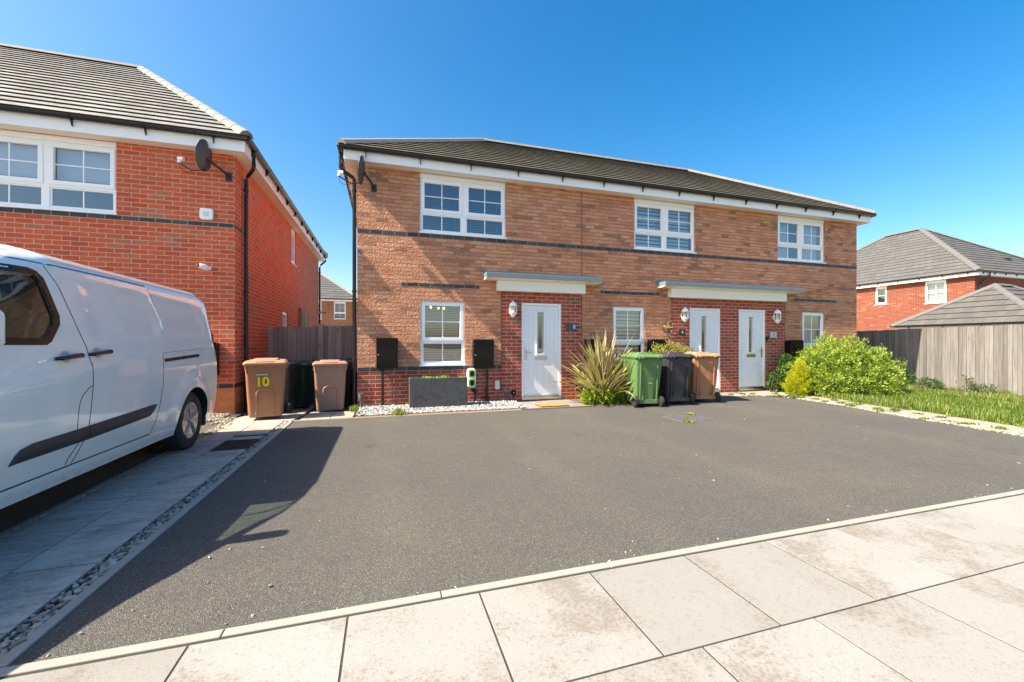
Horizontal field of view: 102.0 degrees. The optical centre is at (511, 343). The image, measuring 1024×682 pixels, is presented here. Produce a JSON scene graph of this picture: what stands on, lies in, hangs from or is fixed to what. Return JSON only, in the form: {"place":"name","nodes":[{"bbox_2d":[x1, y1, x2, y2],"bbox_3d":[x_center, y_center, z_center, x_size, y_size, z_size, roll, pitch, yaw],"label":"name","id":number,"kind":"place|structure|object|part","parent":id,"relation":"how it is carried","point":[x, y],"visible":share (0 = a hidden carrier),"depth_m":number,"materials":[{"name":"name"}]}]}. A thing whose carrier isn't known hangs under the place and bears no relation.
{"place":"outdoors","nodes":[
{"label":"outdoors","id":0,"kind":"place"},
{"bbox_2d":[0,421,225,532],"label":"side driveway","id":1,"kind":"structure","parent":0,"point":[17,513],"depth_m":3.50,"materials":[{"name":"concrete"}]},
{"bbox_2d":[0,244,216,508],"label":"parked van","id":2,"kind":"object","parent":1,"relation":"on","point":[99,367],"visible":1,"depth_m":3.17,"materials":[{"name":"white paint"}]},
{"bbox_3d":[-3.141,0.166,2.388,0.428,1.388,1.495,0,0,-17],"label":"front door","id":3,"kind":"part","parent":2,"relation":"part of","materials":[{"name":"white paint"}]},
{"bbox_3d":[-3.385,0.157,3.586,0.187,1.410,1.414,0,0,-17],"label":"sliding door","id":4,"kind":"part","parent":2,"relation":"part of","materials":[{"name":"white paint"}]},
{"bbox_2d":[0,421,283,641],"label":"side path","id":5,"kind":"structure","parent":0,"point":[47,559],"depth_m":2.78,"materials":[{"name":"grey concrete"}]},
{"bbox_2d":[211,439,258,450],"bbox_3d":[-3.323,1.234,4.994,0.355,0.031,0.520,0,0,-17],"label":"drain grate","id":6,"kind":"object","parent":5,"relation":"in","point":[236,444],"visible":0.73,"depth_m":4.99,"materials":[{"name":"metal"}]},
{"bbox_2d":[0,420,291,658],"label":"path bedding","id":7,"kind":"object","parent":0,"point":[44,610],"visible":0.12,"depth_m":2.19,"materials":[{"name":"white gravel"}]},
{"bbox_2d":[0,421,292,667],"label":"path edging","id":8,"kind":"object","parent":7,"relation":"on","point":[15,653],"visible":0.46,"depth_m":2.39,"materials":[{"name":"concrete"}]},
{"bbox_2d":[206,413,243,421],"bbox_3d":[-11.116,1.276,4.914,13.640,0.100,0.730,0,0,-17],"label":"gravel margin","id":9,"kind":"object","parent":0,"point":[236,415],"visible":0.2,"depth_m":7.03,"materials":[{"name":"grey gravel"}]},
{"bbox_2d":[206,412,235,423],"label":"gravel","id":10,"kind":"structure","parent":9,"relation":"on","point":[216,417],"depth_m":6.63,"materials":[{"name":"beige gravel"}]},
{"bbox_2d":[227,404,356,422],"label":"path","id":11,"kind":"structure","parent":0,"point":[296,413],"depth_m":7.07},
{"bbox_2d":[243,358,287,417],"bbox_3d":[-4.072,0.735,6.896,0.604,0.971,0.801,0,0,-26],"label":"wheelie bin","id":12,"kind":"object","parent":11,"relation":"on","point":[265,383],"visible":1,"depth_m":6.59,"materials":[{"name":"brown plastic"}]},
{"bbox_2d":[284,360,299,412],"bbox_3d":[-4.389,0.804,7.764,0.604,0.971,0.801,0,0,-13],"label":"wheelie bin","id":13,"kind":"object","parent":11,"relation":"on","point":[291,382],"visible":0.34,"depth_m":7.73,"materials":[{"name":"grey plastic"}]},
{"bbox_2d":[294,360,314,408],"bbox_3d":[-4.488,0.860,8.655,0.604,0.980,0.801,0,0,-7],"label":"wheelie bin","id":14,"kind":"object","parent":11,"relation":"on","point":[305,389],"visible":0.4,"depth_m":8.46,"materials":[{"name":"green plastic"}]},
{"bbox_2d":[312,359,347,410],"bbox_3d":[-3.465,0.795,7.920,0.604,0.971,0.801,0,0,-23],"label":"wheelie bin","id":15,"kind":"object","parent":11,"relation":"on","point":[330,378],"visible":1,"depth_m":7.60,"materials":[{"name":"brown plastic"}]},
{"bbox_2d":[332,358,356,405],"bbox_3d":[-3.581,0.822,8.763,0.604,1.016,0.801,0,0,-9],"label":"wheelie bin","id":16,"kind":"object","parent":11,"relation":"on","point":[348,390],"visible":0.23,"depth_m":8.46,"materials":[{"name":"grey plastic"}]},
{"bbox_2d":[354,399,526,416],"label":"gravel","id":17,"kind":"structure","parent":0,"point":[366,410],"depth_m":7.58,"materials":[{"name":"white gravel"}]},
{"bbox_2d":[359,393,362,406],"bbox_3d":[-2.786,1.081,7.642,0.080,0.303,0.106,0,0,-17],"label":"standpipe","id":18,"kind":"object","parent":17,"relation":"on","point":[361,398],"visible":0.87,"depth_m":7.63,"materials":[{"name":"grey metal"}]},
{"bbox_2d":[409,376,466,407],"bbox_3d":[-1.399,0.925,7.846,1.060,0.560,0.340,0,0,-17],"label":"planter","id":19,"kind":"object","parent":17,"relation":"on","point":[437,392],"visible":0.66,"depth_m":7.68,"materials":[{"name":"stone"}]},
{"bbox_2d":[423,375,461,377],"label":"planter herbs","id":20,"kind":"object","parent":19,"relation":"on","point":[442,376],"visible":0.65,"depth_m":7.84,"materials":[{"name":"green plant"}]},
{"bbox_2d":[348,400,631,415],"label":"weeds","id":21,"kind":"object","parent":17,"relation":"on","point":[399,411],"visible":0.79,"depth_m":7.47,"materials":[{"name":"green plant"}]},
{"bbox_2d":[504,387,508,400],"bbox_3d":[-0.113,1.067,8.527,0.110,0.334,0.106,0,0,-17],"label":"standpipe","id":22,"kind":"object","parent":17,"relation":"on","point":[506,393],"visible":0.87,"depth_m":8.51,"materials":[{"name":"grey metal"}]},
{"bbox_2d":[0,494,1023,681],"bbox_3d":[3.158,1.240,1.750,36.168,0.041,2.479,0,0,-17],"label":"pavement","id":23,"kind":"structure","parent":0,"point":[566,629],"depth_m":1.78,"materials":[{"name":"beige concrete"}]},
{"bbox_2d":[0,0,1023,295],"label":"sky","id":24,"kind":"structure","parent":0,"point":[909,112],"materials":[{"name":"blue"}]},
{"bbox_2d":[10,396,1023,665],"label":"driveway","id":25,"kind":"structure","parent":0,"point":[402,506],"depth_m":3.29,"materials":[{"name":"grey asphalt"}]},
{"bbox_2d":[293,409,520,421],"bbox_3d":[-1.628,1.260,7.071,3.766,0.081,0.085,0,0,-17],"label":"channel drain","id":26,"kind":"object","parent":25,"relation":"on","point":[405,415],"visible":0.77,"depth_m":6.99,"materials":[{"name":"concrete"}]},
{"bbox_2d":[356,404,631,416],"bbox_3d":[0.228,1.264,7.676,5.850,0.112,0.065,0,0,-16],"label":"bed edging","id":27,"kind":"object","parent":25,"relation":"on","point":[507,409],"visible":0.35,"depth_m":7.69,"materials":[{"name":"concrete"}]},
{"bbox_2d":[46,421,1017,656],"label":"loose stones","id":28,"kind":"object","parent":25,"relation":"on","point":[225,624],"visible":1,"depth_m":2.35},
{"bbox_2d":[620,352,664,406],"bbox_3d":[2.571,0.703,8.190,0.604,1.034,0.801,0,0,-9],"label":"wheelie bin","id":29,"kind":"object","parent":25,"relation":"on","point":[643,371],"visible":0.97,"depth_m":7.94,"materials":[{"name":"green plastic"}]},
{"bbox_2d":[654,352,694,404],"bbox_3d":[3.296,0.703,8.518,0.604,1.034,0.801,0,0,-7],"label":"wheelie bin","id":30,"kind":"object","parent":25,"relation":"on","point":[675,376],"visible":0.81,"depth_m":8.26,"materials":[{"name":"grey plastic"}]},
{"bbox_2d":[662,414,716,421],"bbox_3d":[2.888,1.234,6.768,0.660,0.033,0.520,0,0,-17],"label":"manhole cover","id":31,"kind":"object","parent":25,"relation":"on","point":[694,417],"visible":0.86,"depth_m":6.79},
{"bbox_2d":[685,352,720,401],"bbox_3d":[3.991,0.703,8.837,0.604,1.034,0.801,0,0,-2],"label":"wheelie bin","id":32,"kind":"object","parent":25,"relation":"on","point":[703,376],"visible":0.71,"depth_m":8.57,"materials":[{"name":"brown plastic"}]},
{"bbox_2d":[681,392,1023,429],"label":"weeds","id":33,"kind":"object","parent":25,"relation":"on","point":[883,410],"visible":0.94,"depth_m":7.45,"materials":[{"name":"green plant"}]},
{"bbox_2d":[568,392,758,406],"bbox_3d":[3.549,1.323,9.211,4.600,0.200,1.020,0,0,-17],"label":"planting bed","id":34,"kind":"object","parent":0,"point":[577,400],"visible":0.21,"depth_m":8.84,"materials":[{"name":"soil"}]},
{"bbox_2d":[552,330,651,399],"bbox_3d":[1.879,0.447,8.435,1.923,1.546,1.929,0,0,30],"label":"spiky plant","id":35,"kind":"object","parent":34,"relation":"on","point":[603,366],"visible":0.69,"depth_m":8.30,"materials":[{"name":"green plant"}]},
{"bbox_2d":[576,380,628,404],"bbox_3d":[1.964,0.978,8.373,1.319,0.674,0.626,0,0,-17],"label":"shrub","id":36,"kind":"object","parent":34,"relation":"on","point":[593,397],"visible":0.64,"depth_m":8.24,"materials":[{"name":"green plant"}]},
{"bbox_2d":[648,338,689,352],"bbox_3d":[3.557,0.597,9.386,1.324,1.456,0.686,0,0,-17],"label":"red tipped shrub","id":37,"kind":"object","parent":34,"relation":"on","point":[662,349],"visible":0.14,"depth_m":9.36,"materials":[{"name":"green plant"}]},
{"bbox_2d":[714,390,1023,432],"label":"footpath","id":38,"kind":"structure","parent":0,"point":[983,423],"depth_m":7.07,"materials":[{"name":"beige concrete"}]},
{"bbox_2d":[780,357,812,395],"bbox_3d":[6.669,0.800,9.682,0.770,1.045,0.572,0,0,-17],"label":"conifer","id":39,"kind":"object","parent":38,"relation":"on","point":[800,382],"visible":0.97,"depth_m":9.61,"materials":[{"name":"yellow plant"}]},
{"bbox_2d":[806,383,1023,424],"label":"verge","id":40,"kind":"structure","parent":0,"point":[904,409],"depth_m":7.88,"materials":[{"name":"green plant"}]},
{"bbox_2d":[0,489,1023,677],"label":"kerb","id":41,"kind":"structure","parent":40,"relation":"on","point":[106,653],"depth_m":1.98,"materials":[{"name":"concrete"}]},
{"bbox_2d":[337,138,876,405],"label":"terraced house","id":42,"kind":"structure","parent":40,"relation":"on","point":[474,237],"depth_m":9.17,"materials":[{"name":"red brick"}]},
{"bbox_2d":[337,155,375,191],"bbox_3d":[-2.865,-3.133,7.658,0.478,0.546,0.549,0,0,16],"label":"satellite dish","id":43,"kind":"object","parent":42,"relation":"attached to","point":[361,169],"visible":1,"depth_m":7.50,"materials":[{"name":"grey metal"}]},
{"bbox_2d":[376,338,397,405],"bbox_3d":[-2.355,0.551,7.821,0.384,1.298,0.205,0,0,-17],"label":"meter box","id":44,"kind":"object","parent":42,"relation":"attached to","point":[386,352],"visible":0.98,"depth_m":7.74,"materials":[{"name":"black plastic"}]},
{"bbox_2d":[376,338,397,368],"bbox_3d":[-2.329,0.186,7.737,0.384,0.568,0.030,0,0,-17],"label":"door","id":45,"kind":"structure","parent":44,"relation":"in","point":[386,348],"depth_m":7.73,"materials":[{"name":"black plastic"}]},
{"bbox_2d":[419,301,465,365],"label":"window","id":46,"kind":"structure","parent":42,"relation":"in","point":[442,331],"depth_m":8.39,"materials":[{"name":"white plastic"}]},
{"bbox_2d":[419,173,506,239],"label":"window","id":47,"kind":"structure","parent":42,"relation":"in","point":[442,218],"depth_m":8.48,"materials":[{"name":"white plastic"}]},
{"bbox_2d":[467,368,475,401],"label":"charging point","id":48,"kind":"structure","parent":42,"relation":"attached to","point":[471,377],"depth_m":8.26,"materials":[{"name":"white plastic"}]},
{"bbox_2d":[472,339,493,400],"bbox_3d":[-0.588,0.562,8.364,0.416,1.275,0.205,0,0,-17],"label":"meter box","id":49,"kind":"object","parent":42,"relation":"attached to","point":[482,353],"visible":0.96,"depth_m":8.28,"materials":[{"name":"black plastic"}]},
{"bbox_2d":[474,339,493,367],"bbox_3d":[-0.562,0.208,8.281,0.416,0.565,0.030,0,0,-17],"label":"door","id":50,"kind":"structure","parent":49,"relation":"in","point":[483,348],"depth_m":8.28,"materials":[{"name":"black plastic"}]},
{"bbox_2d":[494,380,499,399],"bbox_3d":[-0.306,0.968,8.527,0.110,0.406,0.060,0,0,-17],"label":"outlet box","id":51,"kind":"object","parent":42,"relation":"attached to","point":[496,384],"visible":1,"depth_m":8.51,"materials":[{"name":"beige plastic"}]},
{"bbox_2d":[509,301,516,316],"bbox_3d":[0.017,-0.705,8.550,0.172,0.350,0.206,0,0,-17],"label":"wall lantern","id":52,"kind":"object","parent":42,"relation":"attached to","point":[512,305],"depth_m":8.50,"materials":[{"name":"white glass"}]},
{"bbox_2d":[511,390,515,399],"bbox_3d":[0.035,1.090,8.636,0.095,0.220,0.052,0,0,-17],"label":"outlet box","id":53,"kind":"object","parent":42,"relation":"attached to","point":[513,392],"visible":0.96,"depth_m":8.62,"materials":[{"name":"black plastic"}]},
{"bbox_2d":[524,306,558,396],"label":"door","id":54,"kind":"structure","parent":42,"relation":"in","point":[540,322],"depth_m":8.89,"materials":[{"name":"white plastic"}]},
{"bbox_2d":[566,324,575,330],"bbox_3d":[1.288,-0.346,9.025,0.240,0.142,0.021,0,0,-17],"label":"number plaque","id":55,"kind":"object","parent":42,"relation":"attached to","point":[570,327],"visible":1,"depth_m":9.02,"materials":[{"name":"metal"}]},
{"bbox_2d":[584,339,603,363],"bbox_3d":[1.794,0.555,9.097,0.380,1.290,0.205,0,0,-17],"label":"meter box","id":56,"kind":"object","parent":42,"relation":"attached to","point":[592,344],"visible":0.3,"depth_m":8.99,"materials":[{"name":"black plastic"}]},
{"bbox_2d":[588,339,603,363],"bbox_3d":[1.819,0.190,9.016,0.380,0.560,0.025,0,0,-17],"label":"door","id":57,"kind":"structure","parent":56,"relation":"in","point":[592,344],"depth_m":8.99,"materials":[{"name":"black plastic"}]},
{"bbox_2d":[613,307,643,361],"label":"window","id":58,"kind":"structure","parent":42,"relation":"in","point":[616,310],"depth_m":9.60,"materials":[{"name":"white plastic"}]},
{"bbox_2d":[647,339,667,352],"bbox_3d":[3.362,0.555,9.579,0.440,1.290,0.205,0,0,-17],"label":"meter box","id":59,"kind":"object","parent":42,"relation":"attached to","point":[656,342],"visible":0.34,"depth_m":9.49,"materials":[{"name":"black plastic"}]},
{"bbox_2d":[651,339,667,352],"bbox_3d":[3.387,0.190,9.498,0.440,0.560,0.025,0,0,-17],"label":"door","id":60,"kind":"structure","parent":59,"relation":"in","point":[656,341],"depth_m":9.47,"materials":[{"name":"black plastic"}]},
{"bbox_2d":[633,198,696,253],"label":"window","id":61,"kind":"structure","parent":42,"relation":"in","point":[653,236],"depth_m":9.84,"materials":[{"name":"white plastic"}]},
{"bbox_2d":[663,321,673,332],"bbox_3d":[3.668,-0.370,9.750,0.343,0.310,0.031,0,0,-17],"label":"welcome sign","id":62,"kind":"object","parent":42,"relation":"attached to","point":[670,323],"visible":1,"depth_m":9.76,"materials":[{"name":"metal"}]},
{"bbox_2d":[679,330,685,334],"bbox_3d":[4.056,-0.255,9.875,0.180,0.130,0.024,0,0,-17],"label":"number plaque","id":63,"kind":"object","parent":42,"relation":"attached to","point":[682,332],"visible":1,"depth_m":9.87,"materials":[{"name":"black metal"}]},
{"bbox_2d":[680,307,688,321],"bbox_3d":[4.079,-0.680,9.800,0.172,0.360,0.206,0,0,-17],"label":"wall lantern","id":64,"kind":"object","parent":42,"relation":"attached to","point":[684,317],"depth_m":9.76,"materials":[{"name":"white glass"}]},
{"bbox_2d":[691,310,718,389],"bbox_3d":[4.704,0.173,10.109,0.806,1.939,0.122,0,0,-17],"label":"door","id":65,"kind":"structure","parent":42,"relation":"in","point":[710,317],"depth_m":10.14,"materials":[{"name":"white plastic"}]},
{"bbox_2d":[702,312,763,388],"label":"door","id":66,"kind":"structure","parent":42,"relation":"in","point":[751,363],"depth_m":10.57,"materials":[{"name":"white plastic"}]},
{"bbox_2d":[770,332,776,337],"bbox_3d":[6.750,-0.210,10.706,0.200,0.150,0.021,0,0,-17],"label":"number plaque","id":67,"kind":"object","parent":42,"relation":"attached to","point":[773,334],"visible":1,"depth_m":10.70,"materials":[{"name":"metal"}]},
{"bbox_2d":[772,309,780,323],"bbox_3d":[6.793,-0.690,10.635,0.172,0.380,0.206,0,0,-17],"label":"wall lantern","id":68,"kind":"object","parent":42,"relation":"attached to","point":[776,319],"depth_m":10.59,"materials":[{"name":"white glass"}]},
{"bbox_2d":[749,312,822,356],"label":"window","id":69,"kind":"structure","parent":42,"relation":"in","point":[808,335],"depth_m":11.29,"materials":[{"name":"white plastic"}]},
{"bbox_2d":[785,340,803,362],"bbox_3d":[7.352,0.560,10.807,0.430,1.280,0.205,0,0,-17],"label":"meter box","id":70,"kind":"object","parent":42,"relation":"attached to","point":[792,347],"visible":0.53,"depth_m":10.71,"materials":[{"name":"black plastic"}]},
{"bbox_2d":[791,340,803,360],"bbox_3d":[7.378,0.220,10.723,0.430,0.600,0.030,0,0,-17],"label":"door","id":71,"kind":"structure","parent":70,"relation":"in","point":[795,344],"depth_m":10.70,"materials":[{"name":"black plastic"}]},
{"bbox_2d":[777,215,826,263],"bbox_3d":[7.676,-2.745,11.108,1.707,1.186,0.250,0,0,-17],"label":"window","id":72,"kind":"structure","parent":42,"relation":"in","point":[805,244],"depth_m":11.08,"materials":[{"name":"white plastic"}]},
{"bbox_2d":[780,332,909,396],"bbox_3d":[8.134,0.515,10.085,3.033,1.676,1.983,0,0,-17],"label":"bush","id":73,"kind":"object","parent":40,"relation":"on","point":[834,372],"visible":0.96,"depth_m":9.65,"materials":[{"name":"green plant"}]},
{"bbox_2d":[857,228,1023,330],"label":"detached house","id":74,"kind":"structure","parent":0,"point":[903,275],"depth_m":23.62,"materials":[{"name":"orange brick"}]},
{"bbox_2d":[876,286,886,304],"bbox_3d":[21.719,-2.795,24.389,0.130,1.086,0.630,0,0,-17],"label":"window","id":75,"kind":"structure","parent":74,"relation":"in","point":[881,287],"depth_m":24.32,"materials":[{"name":"white plastic"}]},
{"bbox_2d":[925,279,945,303],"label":"window","id":76,"kind":"structure","parent":74,"relation":"in","point":[941,284],"depth_m":22.10,"materials":[{"name":"white plastic"}]},
{"bbox_2d":[930,385,1015,394],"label":"grass","id":77,"kind":"structure","parent":0,"point":[962,389],"depth_m":11.47,"materials":[{"name":"green plant"}]},
{"label":"ground","id":78,"kind":"structure","parent":0,"visible":0},
{"bbox_2d":[0,43,327,413],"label":"detached house","id":79,"kind":"structure","parent":78,"relation":"on","point":[93,174],"depth_m":7.07,"materials":[{"name":"red brick"}]},
{"bbox_2d":[0,129,117,214],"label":"window","id":80,"kind":"structure","parent":79,"relation":"in","point":[83,180],"depth_m":6.60,"materials":[{"name":"white plastic"}]},
{"bbox_2d":[177,139,231,181],"bbox_3d":[-5.191,-3.088,7.017,0.479,0.556,0.621,0,0,24],"label":"satellite dish","id":81,"kind":"object","parent":79,"relation":"attached to","point":[203,155],"visible":1,"depth_m":6.84,"materials":[{"name":"grey metal"}]},
{"bbox_2d":[198,264,211,270],"bbox_3d":[-5.180,-1.280,7.015,0.103,0.102,0.236,0,0,12],"label":"security camera","id":82,"kind":"object","parent":79,"relation":"attached to","point":[203,267],"visible":1,"depth_m":6.96,"materials":[{"name":"white plastic"}]},
{"bbox_2d":[199,208,213,219],"bbox_3d":[-5.211,-2.202,7.077,0.200,0.195,0.066,0,0,-17],"label":"alarm siren","id":83,"kind":"object","parent":79,"relation":"attached to","point":[206,213],"visible":1,"depth_m":7.05,"materials":[{"name":"white plastic"}]},
{"bbox_2d":[214,342,218,374],"bbox_3d":[-5.210,0.593,7.005,0.420,1.215,0.205,0,0,-17],"label":"meter box","id":84,"kind":"object","parent":79,"relation":"attached to","point":[216,346],"visible":0.17,"depth_m":7.07,"materials":[{"name":"black plastic"}]},
{"bbox_2d":[283,312,286,326],"bbox_3d":[-6.028,-0.370,10.910,0.076,0.920,0.600,0,0,-17],"label":"window","id":85,"kind":"structure","parent":79,"relation":"in","point":[284,313],"depth_m":11.11,"materials":[{"name":"white plastic"}]},
{"bbox_2d":[291,228,296,267],"bbox_3d":[-6.311,-2.750,11.921,0.130,1.036,0.640,0,0,-17],"label":"window","id":86,"kind":"structure","parent":79,"relation":"in","point":[292,232],"depth_m":12.09,"materials":[{"name":"white plastic"}]},
{"bbox_2d":[298,307,308,326],"bbox_3d":[-6.586,0.259,13.215,0.232,2.722,1.435,0,0,-17],"label":"pallet","id":87,"kind":"object","parent":78,"relation":"on","point":[303,318],"visible":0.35,"depth_m":12.89,"materials":[{"name":"brown wood"}]},
{"bbox_2d":[318,271,356,325],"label":"detached house","id":88,"kind":"structure","parent":78,"relation":"on","point":[336,302],"depth_m":33.87,"materials":[{"name":"brown brick"}]},
{"bbox_2d":[334,302,345,318],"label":"window","id":89,"kind":"structure","parent":88,"relation":"in","point":[339,307],"depth_m":33.93,"materials":[{"name":"white plastic"}]},
{"bbox_2d":[890,283,1023,328],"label":"garage","id":90,"kind":"structure","parent":78,"relation":"on","point":[996,304],"depth_m":16.91,"materials":[{"name":"grey tile"}]},
{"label":"step bed","id":91,"kind":"structure","parent":78,"relation":"on","visible":0},
{"bbox_2d":[519,399,586,408],"bbox_3d":[0.751,1.240,8.355,1.241,0.042,0.941,0,0,-17],"label":"door step","id":92,"kind":"object","parent":91,"relation":"on","point":[529,404],"depth_m":8.52,"materials":[{"name":"beige concrete"}]},
{"bbox_2d":[535,403,569,406],"bbox_3d":[0.787,1.208,8.120,0.580,0.020,0.360,0,0,-17],"label":"doormat","id":93,"kind":"object","parent":92,"relation":"on","point":[551,404],"visible":0.96,"depth_m":8.10,"materials":[{"name":"fabric"}]},
{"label":"verge path","id":94,"kind":"structure","parent":0,"visible":0},
{"bbox_2d":[888,368,945,388],"bbox_3d":[11.875,1.043,12.262,0.662,0.670,1.418,0,0,-17],"label":"weed clump","id":95,"kind":"object","parent":94,"relation":"on","point":[920,383],"visible":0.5,"depth_m":12.05,"materials":[{"name":"green plant"}]},
{"bbox_2d":[857,324,1023,395],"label":"garden fence","id":96,"kind":"object","parent":94,"relation":"on","point":[985,355],"visible":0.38,"depth_m":11.60,"materials":[{"name":"wood"}]},
{"bbox_2d":[962,373,997,392],"bbox_3d":[12.451,1.082,11.061,0.344,0.565,0.751,0,0,-17],"label":"weed clump","id":97,"kind":"object","parent":94,"relation":"on","point":[979,388],"visible":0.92,"depth_m":11.06,"materials":[{"name":"green plant"}]},
{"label":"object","id":98,"kind":"structure","parent":0,"visible":0},
{"bbox_2d":[318,324,356,395],"bbox_3d":[-3.992,0.475,9.674,0.947,1.830,0.100,0,0,-17],"label":"garden fence","id":99,"kind":"object","parent":98,"relation":"on","point":[334,341],"visible":0.37,"depth_m":9.61,"materials":[{"name":"brown wood"}]},
{"bbox_2d":[269,326,317,402],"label":"garden gate","id":100,"kind":"structure","parent":99,"relation":"attached to","point":[294,343],"depth_m":9.36,"materials":[{"name":"brown wood"}]},
{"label":"footpath bed","id":101,"kind":"structure","parent":0,"visible":0},
{"bbox_2d":[765,353,796,391],"bbox_3d":[6.774,0.780,10.429,0.956,1.112,0.579,0,0,-35],"label":"shrub","id":102,"kind":"object","parent":101,"relation":"on","point":[776,386],"visible":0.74,"depth_m":10.38,"materials":[{"name":"green plant"}]},
{"bbox_2d":[721,392,1023,436],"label":"pebble strip","id":103,"kind":"object","parent":101,"relation":"on","point":[807,398],"visible":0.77,"depth_m":6.97,"materials":[{"name":"beige gravel"}]}
]}

